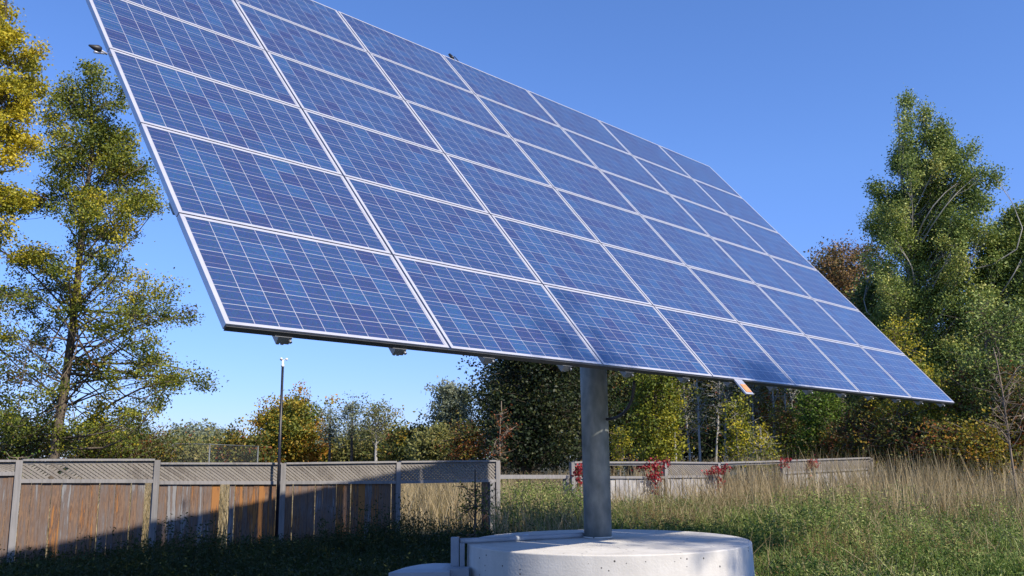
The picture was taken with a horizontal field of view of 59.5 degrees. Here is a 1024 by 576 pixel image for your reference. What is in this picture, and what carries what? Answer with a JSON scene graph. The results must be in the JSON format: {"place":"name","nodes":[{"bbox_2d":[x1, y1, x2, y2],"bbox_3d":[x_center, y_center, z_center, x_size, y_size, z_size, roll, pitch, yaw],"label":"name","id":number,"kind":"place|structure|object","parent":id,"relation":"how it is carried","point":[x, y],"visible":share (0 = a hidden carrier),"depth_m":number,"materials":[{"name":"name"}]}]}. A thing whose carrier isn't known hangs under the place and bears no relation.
{"place":"outdoors","nodes":[
{"label":"outdoors","id":0,"kind":"place"},
{"bbox_2d":[0,526,530,575],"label":"shade grass","id":1,"kind":"structure","parent":0,"point":[305,560],"depth_m":13.89,"materials":[{"name":"green plant"}]},
{"bbox_2d":[1,467,582,557],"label":"dry meadow","id":2,"kind":"structure","parent":0,"point":[442,497],"depth_m":23.71,"materials":[{"name":"beige plant"}]},
{"bbox_2d":[0,458,1022,575],"bbox_3d":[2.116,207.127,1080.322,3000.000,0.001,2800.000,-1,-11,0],"label":"ground","id":3,"kind":"structure","parent":0,"point":[478,512],"depth_m":66.71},
{"bbox_2d":[1,450,39,477],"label":"seedling bush","id":4,"kind":"object","parent":3,"relation":"on","point":[18,457],"visible":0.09,"depth_m":15.41,"materials":[{"name":"green plant"}]},
{"bbox_2d":[0,0,55,250],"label":"yellow ash tree","id":5,"kind":"object","parent":3,"relation":"on","point":[16,110],"visible":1,"depth_m":21.71,"materials":[{"name":"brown plant"}]},
{"bbox_2d":[0,385,62,477],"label":"thicket bush","id":6,"kind":"object","parent":3,"relation":"on","point":[10,445],"visible":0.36,"depth_m":25.20,"materials":[{"name":"green plant"}]},
{"bbox_2d":[0,406,81,477],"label":"thicket bush","id":7,"kind":"object","parent":3,"relation":"on","point":[44,441],"visible":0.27,"depth_m":26.08,"materials":[{"name":"green plant"}]},
{"bbox_2d":[43,401,177,477],"bbox_3d":[-13.123,5.430,28.559,4.225,3.704,3.496,-1,-11,0],"label":"thicket bush","id":8,"kind":"object","parent":3,"relation":"on","point":[110,452],"visible":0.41,"depth_m":28.39,"materials":[{"name":"green plant"}]},
{"bbox_2d":[0,57,227,522],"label":"ash tree","id":9,"kind":"object","parent":3,"relation":"on","point":[97,135],"visible":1,"depth_m":23.68,"materials":[{"name":"green plant"}]},
{"bbox_2d":[19,443,258,502],"bbox_3d":[-16.184,7.242,34.516,13.201,2.429,7.126,4,-12,-22],"label":"chain link fence","id":10,"kind":"object","parent":3,"relation":"on","point":[210,444],"visible":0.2,"depth_m":35.97,"materials":[{"name":"metal"}]},
{"bbox_2d":[84,417,200,477],"bbox_3d":[-12.724,5.915,30.370,3.798,3.420,3.293,-1,-11,0],"label":"thicket bush","id":11,"kind":"object","parent":3,"relation":"on","point":[164,455],"visible":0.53,"depth_m":30.38,"materials":[{"name":"green plant"}]},
{"bbox_2d":[124,422,184,470],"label":"distant tree","id":12,"kind":"object","parent":3,"relation":"on","point":[178,428],"visible":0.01,"depth_m":148.06,"materials":[{"name":"green plant"}]},
{"bbox_2d":[144,429,217,479],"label":"scrub bush","id":13,"kind":"object","parent":3,"relation":"on","point":[194,443],"visible":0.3,"depth_m":72.81,"materials":[{"name":"green plant"}]},
{"bbox_2d":[161,418,223,437],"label":"distant tree","id":14,"kind":"object","parent":3,"relation":"on","point":[176,425],"visible":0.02,"depth_m":167.13,"materials":[{"name":"green plant"}]},
{"bbox_2d":[178,418,238,441],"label":"distant tree","id":15,"kind":"object","parent":3,"relation":"on","point":[196,430],"visible":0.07,"depth_m":161.60,"materials":[{"name":"green plant"}]},
{"bbox_2d":[194,418,242,469],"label":"scrub bush","id":16,"kind":"object","parent":3,"relation":"on","point":[209,439],"visible":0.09,"depth_m":82.84,"materials":[{"name":"green plant"}]},
{"bbox_2d":[207,421,286,474],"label":"scrub bush","id":17,"kind":"object","parent":3,"relation":"on","point":[237,439],"visible":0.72,"depth_m":77.66,"materials":[{"name":"green plant"}]},
{"bbox_2d":[65,490,432,570],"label":"tall weeds","id":18,"kind":"object","parent":3,"relation":"on","point":[324,521],"visible":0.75,"depth_m":15.39,"materials":[{"name":"green plant"}]},
{"bbox_2d":[0,459,499,564],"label":"wooden fence","id":19,"kind":"object","parent":3,"relation":"on","point":[257,500],"visible":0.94,"depth_m":15.94,"materials":[{"name":"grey wood"}]},
{"bbox_2d":[0,513,541,575],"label":"shade weeds","id":20,"kind":"object","parent":3,"relation":"on","point":[359,567],"visible":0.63,"depth_m":13.23,"materials":[{"name":"green plant"}]},
{"bbox_2d":[274,358,287,542],"bbox_3d":[-4.339,3.123,16.731,0.164,3.640,0.165,-1,-11,0],"label":"weather mast","id":21,"kind":"object","parent":3,"relation":"on","point":[279,458],"visible":0.92,"depth_m":16.73,"materials":[{"name":"grey metal"}]},
{"bbox_2d":[234,381,350,474],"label":"maple tree","id":22,"kind":"object","parent":3,"relation":"on","point":[299,427],"visible":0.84,"depth_m":85.37,"materials":[{"name":"yellow plant"}]},
{"bbox_2d":[312,400,347,469],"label":"slender tree","id":23,"kind":"object","parent":3,"relation":"on","point":[329,430],"visible":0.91,"depth_m":82.74,"materials":[{"name":"green plant"}]},
{"bbox_2d":[319,420,357,475],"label":"scrub bush","id":24,"kind":"object","parent":3,"relation":"on","point":[335,455],"visible":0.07,"depth_m":91.93,"materials":[{"name":"green plant"}]},
{"bbox_2d":[331,390,371,470],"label":"slender tree","id":25,"kind":"object","parent":3,"relation":"on","point":[351,407],"visible":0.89,"depth_m":80.92,"materials":[{"name":"green plant"}]},
{"bbox_2d":[324,421,379,470],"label":"scrub bush","id":26,"kind":"object","parent":3,"relation":"on","point":[342,457],"visible":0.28,"depth_m":86.93,"materials":[{"name":"green plant"}]},
{"bbox_2d":[343,393,404,470],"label":"spreading tree","id":27,"kind":"object","parent":3,"relation":"on","point":[374,433],"visible":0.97,"depth_m":78.81,"materials":[{"name":"green plant"}]},
{"bbox_2d":[344,414,409,471],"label":"scrub bush","id":28,"kind":"object","parent":3,"relation":"on","point":[366,446],"visible":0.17,"depth_m":82.44,"materials":[{"name":"green plant"}]},
{"bbox_2d":[357,408,432,471],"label":"scrub bush","id":29,"kind":"object","parent":3,"relation":"on","point":[399,437],"visible":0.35,"depth_m":73.30,"materials":[{"name":"green plant"}]},
{"bbox_2d":[389,563,452,575],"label":"cable vault","id":30,"kind":"object","parent":3,"relation":"on","point":[435,569],"visible":0.91,"depth_m":9.16,"materials":[{"name":"grey paint"}]},
{"bbox_2d":[399,412,463,472],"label":"scrub bush","id":31,"kind":"object","parent":3,"relation":"on","point":[423,446],"visible":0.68,"depth_m":64.05,"materials":[{"name":"green plant"}]},
{"bbox_2d":[423,375,477,476],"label":"grey tree","id":32,"kind":"object","parent":3,"relation":"on","point":[446,408],"visible":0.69,"depth_m":70.81,"materials":[{"name":"brown plant"}]},
{"bbox_2d":[429,410,508,472],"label":"sumac bush","id":33,"kind":"object","parent":3,"relation":"on","point":[459,451],"visible":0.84,"depth_m":48.83,"materials":[{"name":"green plant"}]},
{"bbox_2d":[446,469,505,537],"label":"bare bush","id":34,"kind":"object","parent":3,"relation":"on","point":[475,505],"visible":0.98,"depth_m":15.51,"materials":[{"name":"brown plant"}]},
{"bbox_2d":[459,359,513,474],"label":"tree","id":35,"kind":"object","parent":3,"relation":"on","point":[485,403],"visible":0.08,"depth_m":55.20,"materials":[{"name":"green plant"}]},
{"bbox_2d":[487,401,522,492],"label":"red leaf sapling","id":36,"kind":"object","parent":3,"relation":"on","point":[499,447],"visible":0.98,"depth_m":23.66,"materials":[{"name":"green plant"}]},
{"bbox_2d":[450,355,568,473],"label":"tree","id":37,"kind":"object","parent":3,"relation":"on","point":[477,392],"visible":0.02,"depth_m":66.65,"materials":[{"name":"green plant"}]},
{"bbox_2d":[483,472,583,533],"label":"meadow weeds","id":38,"kind":"object","parent":3,"relation":"on","point":[533,493],"visible":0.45,"depth_m":19.15,"materials":[{"name":"green plant"}]},
{"bbox_2d":[454,356,619,485],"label":"dark maple tree","id":39,"kind":"object","parent":3,"relation":"on","point":[540,429],"visible":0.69,"depth_m":40.75,"materials":[{"name":"green plant"}]},
{"bbox_2d":[508,425,574,473],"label":"tree","id":40,"kind":"object","parent":3,"relation":"on","point":[547,463],"depth_m":67.33,"materials":[{"name":"green plant"}]},
{"bbox_2d":[537,367,638,475],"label":"tree","id":41,"kind":"object","parent":3,"relation":"on","point":[611,384],"visible":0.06,"depth_m":45.93,"materials":[{"name":"green plant"}]},
{"bbox_2d":[550,370,651,481],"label":"tree","id":42,"kind":"object","parent":3,"relation":"on","point":[612,469],"visible":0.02,"depth_m":64.27,"materials":[{"name":"green plant"}]},
{"bbox_2d":[467,529,754,575],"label":"concrete pedestal","id":43,"kind":"object","parent":3,"relation":"on","point":[627,552],"visible":0.93,"depth_m":8.85,"materials":[{"name":"white concrete"}]},
{"bbox_2d":[447,532,583,575],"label":"cable conduit","id":44,"kind":"object","parent":43,"relation":"attached to","point":[457,570],"visible":1,"depth_m":9.68,"materials":[{"name":"grey paint"}]},
{"bbox_2d":[86,0,954,538],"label":"solar tracker","id":45,"kind":"object","parent":43,"relation":"on","point":[326,174],"visible":1,"depth_m":8.32,"materials":[{"name":"blue photovoltaic glass"},{"name":"aluminium"},{"name":"galvanised steel"}]},
{"bbox_2d":[609,425,635,475],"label":"creeper bush","id":46,"kind":"object","parent":3,"relation":"on","point":[619,450],"visible":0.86,"depth_m":35.22,"materials":[{"name":"green plant"}]},
{"bbox_2d":[607,370,673,484],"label":"tree","id":47,"kind":"object","parent":3,"relation":"on","point":[620,377],"visible":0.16,"depth_m":50.77,"materials":[{"name":"green plant"}]},
{"bbox_2d":[611,371,698,475],"bbox_3d":[5.260,4.746,32.712,2.874,6.231,3.444,8,-14,-38],"label":"creeper clad tree","id":48,"kind":"object","parent":3,"relation":"on","point":[657,413],"visible":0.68,"depth_m":32.33,"materials":[{"name":"green plant"}]},
{"bbox_2d":[621,390,713,473],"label":"tree","id":49,"kind":"object","parent":3,"relation":"on","point":[669,459],"depth_m":66.11,"materials":[{"name":"green plant"}]},
{"bbox_2d":[662,382,692,463],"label":"thin tree","id":50,"kind":"object","parent":3,"relation":"on","point":[677,415],"visible":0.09,"depth_m":44.37,"materials":[{"name":"green plant"}]},
{"bbox_2d":[500,457,872,506],"bbox_3d":[5.199,5.463,24.200,14.329,1.642,1.030,7,-13,-35],"label":"wooden fence","id":51,"kind":"object","parent":3,"relation":"on","point":[697,466],"visible":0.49,"depth_m":23.99,"materials":[{"name":"grey wood"}]},
{"bbox_2d":[571,461,582,495],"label":"creeper","id":52,"kind":"object","parent":51,"relation":"attached to","point":[578,474],"visible":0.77,"depth_m":21.67,"materials":[{"name":"brown plant"}]},
{"bbox_2d":[631,457,670,501],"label":"creeper","id":53,"kind":"object","parent":51,"relation":"attached to","point":[655,468],"visible":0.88,"depth_m":23.24,"materials":[{"name":"brown plant"}]},
{"bbox_2d":[701,463,731,497],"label":"creeper","id":54,"kind":"object","parent":51,"relation":"attached to","point":[719,471],"visible":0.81,"depth_m":24.32,"materials":[{"name":"brown plant"}]},
{"bbox_2d":[778,457,797,482],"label":"creeper","id":55,"kind":"object","parent":51,"relation":"attached to","point":[788,461],"visible":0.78,"depth_m":25.65,"materials":[{"name":"brown plant"}]},
{"bbox_2d":[807,459,820,477],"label":"creeper","id":56,"kind":"object","parent":51,"relation":"attached to","point":[814,461],"visible":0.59,"depth_m":26.50,"materials":[{"name":"brown plant"}]},
{"bbox_2d":[618,374,757,470],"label":"tree","id":57,"kind":"object","parent":3,"relation":"on","point":[695,443],"visible":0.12,"depth_m":49.03,"materials":[{"name":"green plant"}]},
{"bbox_2d":[676,383,709,461],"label":"thin tree","id":58,"kind":"object","parent":3,"relation":"on","point":[687,426],"visible":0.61,"depth_m":42.56,"materials":[{"name":"green plant"}]},
{"bbox_2d":[678,379,718,483],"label":"thin tree","id":59,"kind":"object","parent":3,"relation":"on","point":[698,406],"visible":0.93,"depth_m":40.58,"materials":[{"name":"green plant"}]},
{"bbox_2d":[672,389,748,472],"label":"tree","id":60,"kind":"object","parent":3,"relation":"on","point":[702,456],"visible":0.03,"depth_m":64.98,"materials":[{"name":"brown plant"}]},
{"bbox_2d":[695,379,736,461],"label":"thin tree","id":61,"kind":"object","parent":3,"relation":"on","point":[718,421],"visible":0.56,"depth_m":43.57,"materials":[{"name":"green plant"}]},
{"bbox_2d":[683,381,758,470],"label":"tree","id":62,"kind":"object","parent":3,"relation":"on","point":[708,444],"visible":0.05,"depth_m":53.63,"materials":[{"name":"green plant"}]},
{"bbox_2d":[694,380,748,489],"bbox_3d":[9.380,6.349,39.564,2.513,5.562,2.069,-1,-11,0],"label":"thin tree","id":63,"kind":"object","parent":3,"relation":"on","point":[720,399],"visible":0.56,"depth_m":39.65,"materials":[{"name":"green plant"}]},
{"bbox_2d":[711,388,761,484],"bbox_3d":[8.396,5.869,33.551,2.295,4.276,1.855,4,-12,-22],"label":"yellow sapling","id":64,"kind":"object","parent":3,"relation":"on","point":[739,422],"visible":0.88,"depth_m":33.48,"materials":[{"name":"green plant"}]},
{"bbox_2d":[714,385,771,478],"bbox_3d":[10.557,6.478,39.434,2.234,5.235,2.270,7,-13,-35],"label":"thin tree","id":65,"kind":"object","parent":3,"relation":"on","point":[749,402],"visible":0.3,"depth_m":39.54,"materials":[{"name":"green plant"}]},
{"bbox_2d":[703,381,788,475],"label":"tree","id":66,"kind":"object","parent":3,"relation":"on","point":[751,448],"visible":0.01,"depth_m":63.24,"materials":[{"name":"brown plant"}]},
{"bbox_2d":[731,384,771,480],"bbox_3d":[10.547,5.902,38.436,2.180,5.993,2.203,2,-11,-14],"label":"thin tree","id":67,"kind":"object","parent":3,"relation":"on","point":[753,398],"visible":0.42,"depth_m":38.62,"materials":[{"name":"green plant"}]},
{"bbox_2d":[709,383,806,473],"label":"tree","id":68,"kind":"object","parent":3,"relation":"on","point":[767,398],"visible":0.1,"depth_m":51.66,"materials":[{"name":"green plant"}]},
{"bbox_2d":[733,417,790,480],"bbox_3d":[8.941,6.180,32.011,1.867,3.077,2.076,-7,-13,32],"label":"yellow sapling","id":69,"kind":"object","parent":3,"relation":"on","point":[767,446],"visible":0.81,"depth_m":31.98,"materials":[{"name":"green plant"}]},
{"bbox_2d":[748,387,802,490],"bbox_3d":[11.132,5.659,37.464,2.030,6.095,2.462,-1,-11,0],"label":"thin tree","id":70,"kind":"object","parent":3,"relation":"on","point":[773,399],"visible":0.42,"depth_m":37.65,"materials":[{"name":"green plant"}]},
{"bbox_2d":[530,485,1023,575],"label":"green weeds","id":71,"kind":"object","parent":3,"relation":"on","point":[937,559],"visible":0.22,"depth_m":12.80,"materials":[{"name":"green plant"}]},
{"bbox_2d":[762,388,798,440],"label":"thin tree","id":72,"kind":"object","parent":3,"relation":"on","point":[784,396],"visible":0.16,"depth_m":37.73,"materials":[{"name":"green plant"}]},
{"bbox_2d":[755,396,815,469],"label":"mixed bush","id":73,"kind":"object","parent":3,"relation":"on","point":[786,419],"visible":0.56,"depth_m":35.42,"materials":[{"name":"green plant"}]},
{"bbox_2d":[781,389,799,442],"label":"thin tree","id":74,"kind":"object","parent":3,"relation":"on","point":[792,400],"visible":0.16,"depth_m":41.84,"materials":[{"name":"green plant"}]},
{"bbox_2d":[770,390,812,450],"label":"tree","id":75,"kind":"object","parent":3,"relation":"on","point":[794,405],"visible":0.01,"depth_m":54.38,"materials":[{"name":"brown plant"}]},
{"bbox_2d":[611,478,1023,566],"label":"fence weeds","id":76,"kind":"object","parent":3,"relation":"on","point":[798,530],"visible":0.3,"depth_m":16.05,"materials":[{"name":"green plant"}]},
{"bbox_2d":[787,389,855,458],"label":"green bush","id":77,"kind":"object","parent":3,"relation":"on","point":[818,405],"visible":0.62,"depth_m":33.38,"materials":[{"name":"green plant"}]},
{"bbox_2d":[795,412,868,467],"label":"shrub","id":78,"kind":"object","parent":3,"relation":"on","point":[824,446],"visible":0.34,"depth_m":32.24,"materials":[{"name":"green plant"}]},
{"bbox_2d":[795,245,868,472],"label":"tree","id":79,"kind":"object","parent":3,"relation":"on","point":[846,296],"visible":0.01,"depth_m":51.79,"materials":[{"name":"brown plant"}]},
{"bbox_2d":[803,229,890,415],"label":"brown tree","id":80,"kind":"object","parent":3,"relation":"on","point":[833,263],"visible":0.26,"depth_m":47.23,"materials":[{"name":"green plant"}]},
{"bbox_2d":[812,394,894,478],"bbox_3d":[12.027,5.377,30.604,3.154,4.069,2.973,-10,-14,42],"label":"shrub","id":81,"kind":"object","parent":3,"relation":"on","point":[840,428],"visible":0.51,"depth_m":30.55,"materials":[{"name":"green plant"}]},
{"bbox_2d":[828,267,933,467],"bbox_3d":[15.317,3.749,37.037,5.421,9.602,4.786,-1,-11,0],"label":"poplar tree","id":82,"kind":"object","parent":3,"relation":"on","point":[858,299],"visible":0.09,"depth_m":37.08,"materials":[{"name":"green plant"}]},
{"bbox_2d":[753,532,1021,575],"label":"dark weeds","id":83,"kind":"object","parent":3,"relation":"on","point":[897,567],"visible":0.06,"depth_m":11.66,"materials":[{"name":"green plant"}]},
{"bbox_2d":[849,400,938,482],"bbox_3d":[12.388,5.121,28.519,3.336,3.784,3.010,-1,-11,0],"label":"shrub","id":84,"kind":"object","parent":3,"relation":"on","point":[884,436],"visible":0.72,"depth_m":28.39,"materials":[{"name":"green plant"}]},
{"bbox_2d":[859,307,944,482],"bbox_3d":[12.902,3.970,29.913,3.150,6.555,3.021,-1,-11,0],"label":"shrub","id":85,"kind":"object","parent":3,"relation":"on","point":[894,340],"visible":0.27,"depth_m":29.80,"materials":[{"name":"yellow plant"}]},
{"bbox_2d":[885,358,979,476],"bbox_3d":[13.547,4.677,28.807,2.789,4.742,3.459,-3,-11,15],"label":"shrub","id":86,"kind":"object","parent":3,"relation":"on","point":[934,411],"visible":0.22,"depth_m":28.56,"materials":[{"name":"green plant"}]},
{"bbox_2d":[853,86,1022,479],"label":"poplar tree","id":87,"kind":"object","parent":3,"relation":"on","point":[914,217],"visible":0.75,"depth_m":33.91,"materials":[{"name":"green plant"}]},
{"bbox_2d":[890,413,1000,480],"bbox_3d":[12.755,5.130,26.408,2.890,2.970,2.902,-1,-11,0],"label":"shrub","id":88,"kind":"object","parent":3,"relation":"on","point":[924,444],"visible":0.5,"depth_m":26.44,"materials":[{"name":"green plant"}]},
{"bbox_2d":[915,407,1023,489],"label":"shrub","id":89,"kind":"object","parent":3,"relation":"on","point":[971,437],"visible":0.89,"depth_m":25.33,"materials":[{"name":"green plant"}]},
{"bbox_2d":[926,359,1014,483],"bbox_3d":[14.116,4.481,27.634,2.650,4.675,3.228,-4,-11,19],"label":"shrub","id":90,"kind":"object","parent":3,"relation":"on","point":[958,401],"visible":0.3,"depth_m":27.60,"materials":[{"name":"green plant"}]},
{"bbox_2d":[932,285,1023,479],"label":"shrub","id":91,"kind":"object","parent":3,"relation":"on","point":[977,367],"visible":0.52,"depth_m":26.89,"materials":[{"name":"green plant"}]},
{"bbox_2d":[956,198,1023,481],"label":"poplar tree","id":92,"kind":"object","parent":3,"relation":"on","point":[1006,283],"visible":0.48,"depth_m":32.93,"materials":[{"name":"green plant"}]},
{"bbox_2d":[967,360,1023,476],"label":"shrub","id":93,"kind":"object","parent":3,"relation":"on","point":[1016,399],"visible":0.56,"depth_m":25.67,"materials":[{"name":"green plant"}]},
{"bbox_2d":[974,336,1023,503],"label":"bare sapling","id":94,"kind":"object","parent":3,"relation":"on","point":[1006,424],"visible":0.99,"depth_m":20.83,"materials":[{"name":"grey twig bark"}]},
{"bbox_2d":[0,0,1023,458],"label":"sky","id":95,"kind":"structure","parent":0,"point":[790,103],"materials":[{"name":"blue"}]},
{"bbox_2d":[471,479,622,534],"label":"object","id":96,"kind":"structure","parent":0,"point":[506,524],"depth_m":17.28,"materials":[{"name":"green plant"}]},
{"bbox_2d":[517,474,1023,575],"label":"straw grass","id":97,"kind":"structure","parent":0,"point":[669,516],"depth_m":17.34,"materials":[{"name":"plant"}]},
{"bbox_2d":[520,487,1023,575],"bbox_3d":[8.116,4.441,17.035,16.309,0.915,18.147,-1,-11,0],"label":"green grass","id":98,"kind":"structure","parent":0,"point":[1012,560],"depth_m":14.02,"materials":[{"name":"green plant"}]},
{"bbox_2d":[573,446,1023,554],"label":"dry grass","id":99,"kind":"structure","parent":0,"point":[737,479],"depth_m":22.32,"materials":[{"name":"plant"}]}
]}

